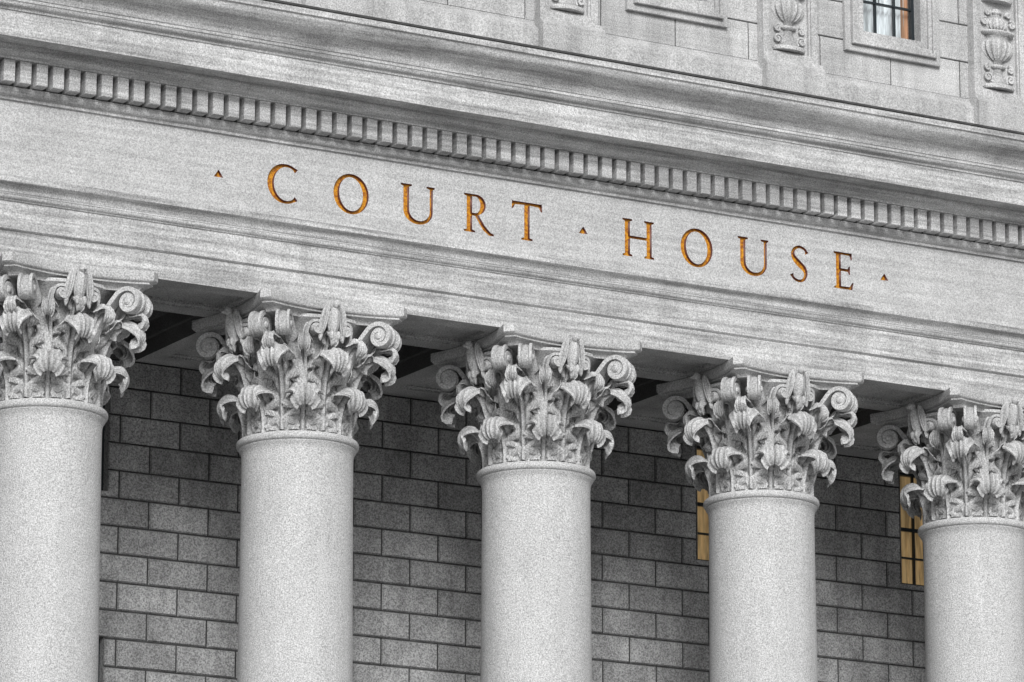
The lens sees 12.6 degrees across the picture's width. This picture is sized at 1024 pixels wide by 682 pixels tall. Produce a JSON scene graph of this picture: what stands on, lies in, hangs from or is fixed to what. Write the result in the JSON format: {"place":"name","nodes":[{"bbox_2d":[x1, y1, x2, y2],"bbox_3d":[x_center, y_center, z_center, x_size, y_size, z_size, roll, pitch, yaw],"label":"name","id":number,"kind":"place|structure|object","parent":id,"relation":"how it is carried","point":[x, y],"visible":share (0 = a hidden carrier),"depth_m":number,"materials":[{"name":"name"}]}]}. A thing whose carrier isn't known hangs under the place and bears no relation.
{"place":"outdoors","nodes":[
{"label":"outdoors","id":0,"kind":"place"},
{"bbox_2d":[99,359,925,681],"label":"portico ashlar wall","id":1,"kind":"structure","parent":0,"point":[169,551],"depth_m":54.25,"materials":[{"name":"grey stone"}]},
{"bbox_2d":[696,444,698,559],"bbox_3d":[2.566,2.075,56.844,1.130,1.440,0.640,8,-16,-29],"label":"reveal","id":2,"kind":"object","parent":1,"relation":"attached to","point":[696,513],"visible":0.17,"depth_m":56.26,"materials":[{"name":"grey stone"}]},
{"bbox_2d":[697,450,708,559],"bbox_3d":[2.363,2.030,56.660,0.588,1.440,0.070,8,-16,-29],"label":"curtain","id":3,"kind":"object","parent":2,"relation":"hanging from","point":[703,527],"visible":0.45,"depth_m":56.58,"materials":[{"name":"beige fabric"}]},
{"bbox_2d":[697,446,708,560],"bbox_3d":[2.658,2.038,56.693,1.130,1.440,0.060,8,-16,-29],"label":"window frame and muntins","id":4,"kind":"object","parent":2,"relation":"attached to","point":[699,504],"visible":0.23,"depth_m":56.44,"materials":[{"name":"black"}]},
{"bbox_2d":[899,470,917,585],"bbox_3d":[5.152,2.439,58.320,1.130,1.440,0.640,8,-16,-29],"label":"reveal","id":5,"kind":"object","parent":1,"relation":"attached to","point":[900,523],"visible":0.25,"depth_m":57.79,"materials":[{"name":"grey stone"}]},
{"bbox_2d":[900,476,923,584],"bbox_3d":[4.949,2.393,58.136,0.588,1.440,0.070,8,-16,-29],"label":"window","id":6,"kind":"structure","parent":5,"relation":"hanging from","point":[906,544],"depth_m":58.11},
{"bbox_2d":[900,472,923,585],"bbox_3d":[5.244,2.402,58.169,1.130,1.440,0.060,8,-16,-29],"label":"window frame and muntins","id":7,"kind":"object","parent":5,"relation":"attached to","point":[912,530],"visible":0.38,"depth_m":57.97,"materials":[{"name":"black"}]},
{"bbox_2d":[110,279,944,458],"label":"portico soffit and coffers","id":8,"kind":"structure","parent":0,"point":[172,336],"depth_m":53.02,"materials":[{"name":"grey stone"}]},
{"bbox_2d":[281,0,1023,131],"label":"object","id":9,"kind":"object","parent":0,"point":[586,34],"visible":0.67,"depth_m":53.77,"materials":[{"name":"grey stone"}]},
{"bbox_2d":[421,0,968,98],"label":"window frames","id":10,"kind":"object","parent":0,"point":[738,38],"depth_m":54.31,"materials":[{"name":"grey stone"}]},
{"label":"front steps","id":11,"kind":"object","parent":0,"visible":0},
{"bbox_2d":[0,398,107,681],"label":"column","id":12,"kind":"structure","parent":11,"relation":"on","point":[50,479],"depth_m":48.02,"materials":[{"name":"stone"}]},
{"bbox_2d":[0,251,157,407],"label":"corinthian capital","id":13,"kind":"object","parent":12,"relation":"on","point":[66,328],"visible":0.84,"depth_m":48.44,"materials":[{"name":"stone"}]},
{"bbox_2d":[236,430,358,681],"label":"column","id":14,"kind":"structure","parent":11,"relation":"on","point":[295,620],"depth_m":49.55,"materials":[{"name":"stone"}]},
{"bbox_2d":[192,288,406,438],"bbox_3d":[-2.318,0.413,50.508,1.980,1.436,1.980,8,-16,-29],"label":"corinthian capital","id":15,"kind":"object","parent":14,"relation":"on","point":[308,363],"visible":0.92,"depth_m":49.98,"materials":[{"name":"stone"}]},
{"bbox_2d":[476,461,595,681],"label":"column","id":16,"kind":"structure","parent":11,"relation":"on","point":[536,625],"depth_m":51.05,"materials":[{"name":"stone"}]},
{"bbox_2d":[431,323,641,467],"bbox_3d":[0.268,0.777,51.984,1.980,1.436,1.980,8,-16,-29],"label":"corinthian capital","id":17,"kind":"object","parent":16,"relation":"on","point":[540,395],"visible":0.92,"depth_m":51.45,"materials":[{"name":"stone"}]},
{"bbox_2d":[703,489,819,681],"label":"column","id":18,"kind":"structure","parent":11,"relation":"on","point":[762,605],"depth_m":52.56,"materials":[{"name":"stone"}]},
{"bbox_2d":[656,356,863,496],"bbox_3d":[2.854,1.141,53.461,1.980,1.436,1.980,8,-16,-29],"label":"corinthian capital","id":19,"kind":"object","parent":18,"relation":"on","point":[760,424],"visible":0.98,"depth_m":52.93,"materials":[{"name":"stone"}]},
{"bbox_2d":[918,517,1023,681],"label":"column","id":20,"kind":"structure","parent":11,"relation":"on","point":[974,595],"depth_m":54.06,"materials":[{"name":"stone"}]},
{"bbox_2d":[870,387,1023,523],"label":"corinthian capital","id":21,"kind":"object","parent":20,"relation":"on","point":[961,454],"visible":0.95,"depth_m":54.35,"materials":[{"name":"stone"}]},
{"label":"ground","id":22,"kind":"structure","parent":0,"visible":0},
{"bbox_2d":[110,358,878,459],"bbox_3d":[-0.669,-0.258,56.929,29.000,2.929,9.200,8,-16,-29],"label":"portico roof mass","id":23,"kind":"object","parent":22,"relation":"on","point":[437,401],"depth_m":58.70,"materials":[{"name":"grey stone"}]},
{"bbox_2d":[99,636,103,681],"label":"reveal","id":24,"kind":"object","parent":23,"relation":"attached to","point":[101,664],"visible":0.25,"depth_m":51.84,"materials":[{"name":"grey stone"}]},
{"bbox_2d":[98,638,99,681],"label":"window frame and muntins","id":25,"kind":"object","parent":24,"relation":"attached to","point":[98,659],"visible":0.02,"depth_m":51.89,"materials":[{"name":"black"}]},
{"bbox_2d":[101,384,109,490],"bbox_3d":[-5.192,0.984,52.415,1.130,1.440,0.640,8,-16,-29],"label":"reveal","id":26,"kind":"object","parent":23,"relation":"attached to","point":[105,473],"visible":0.1,"depth_m":52.41,"materials":[{"name":"grey stone"}]},
{"bbox_2d":[101,405,104,490],"bbox_3d":[-5.101,0.947,52.264,1.130,1.440,0.060,8,-16,-29],"label":"window frame and muntins","id":27,"kind":"object","parent":26,"relation":"attached to","point":[102,466],"visible":0.04,"depth_m":52.43,"materials":[{"name":"black"}]},
{"bbox_2d":[0,174,1023,398],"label":"architrave face","id":28,"kind":"object","parent":23,"relation":"attached to","point":[199,244],"visible":0.96,"depth_m":51.26},
{"bbox_2d":[0,99,161,197],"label":"frieze left part","id":29,"kind":"object","parent":28,"relation":"on","point":[54,144],"visible":1,"depth_m":49.02,"materials":[{"name":"grey stone"}]},
{"bbox_2d":[161,125,930,314],"bbox_3d":[0.513,-1.272,52.059,10.000,0.830,0.270,8,-16,-29],"label":"frieze with court house lettering","id":30,"kind":"object","parent":28,"relation":"on","point":[235,172],"visible":1,"depth_m":51.78},
{"bbox_2d":[930,248,1023,328],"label":"frieze right part","id":31,"kind":"object","parent":28,"relation":"on","point":[976,288],"visible":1,"depth_m":54.74,"materials":[{"name":"grey stone"}]},
{"bbox_2d":[0,0,1023,262],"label":"cornice","id":32,"kind":"structure","parent":31,"relation":"on","point":[304,58],"depth_m":51.30,"materials":[{"name":"stone"}]},
{"bbox_2d":[0,58,1023,249],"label":"dentil course","id":33,"kind":"object","parent":32,"relation":"on","point":[136,93],"visible":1,"depth_m":51.45,"materials":[{"name":"stone"}]},
{"bbox_2d":[264,0,1023,134],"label":"cornice flashing","id":34,"kind":"object","parent":32,"relation":"on","point":[627,63],"visible":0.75,"depth_m":51.74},
{"bbox_3d":[-0.791,-4.242,58.124,28.960,5.340,8.720,8,-16,-29],"label":"attic","id":35,"kind":"object","parent":23,"relation":"on","visible":0},
{"bbox_2d":[550,0,1014,92],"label":"carved urn reliefs","id":36,"kind":"object","parent":35,"relation":"attached to","point":[997,48],"visible":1,"depth_m":55.36,"materials":[{"name":"stone"}]},
{"bbox_2d":[907,0,918,40],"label":"reveal","id":37,"kind":"object","parent":35,"relation":"attached to","point":[916,28],"visible":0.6,"depth_m":55.18,"materials":[{"name":"stone"}]},
{"bbox_2d":[863,0,880,33],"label":"curtain","id":38,"kind":"object","parent":37,"relation":"hanging from","point":[868,16],"visible":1,"depth_m":55.06,"materials":[{"name":"white fabric"}]},
{"bbox_2d":[863,0,914,39],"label":"window frame and muntins","id":39,"kind":"object","parent":37,"relation":"attached to","point":[910,9],"visible":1,"depth_m":55.10,"materials":[{"name":"black metal"}]},
{"bbox_2d":[878,0,903,37],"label":"curtain","id":40,"kind":"object","parent":37,"relation":"hanging from","point":[885,14],"visible":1,"depth_m":55.20,"materials":[{"name":"white fabric"}]},
{"bbox_2d":[900,0,907,38],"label":"curtain","id":41,"kind":"object","parent":37,"relation":"hanging from","point":[904,28],"visible":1,"depth_m":55.31,"materials":[{"name":"orange fabric"}]}
]}

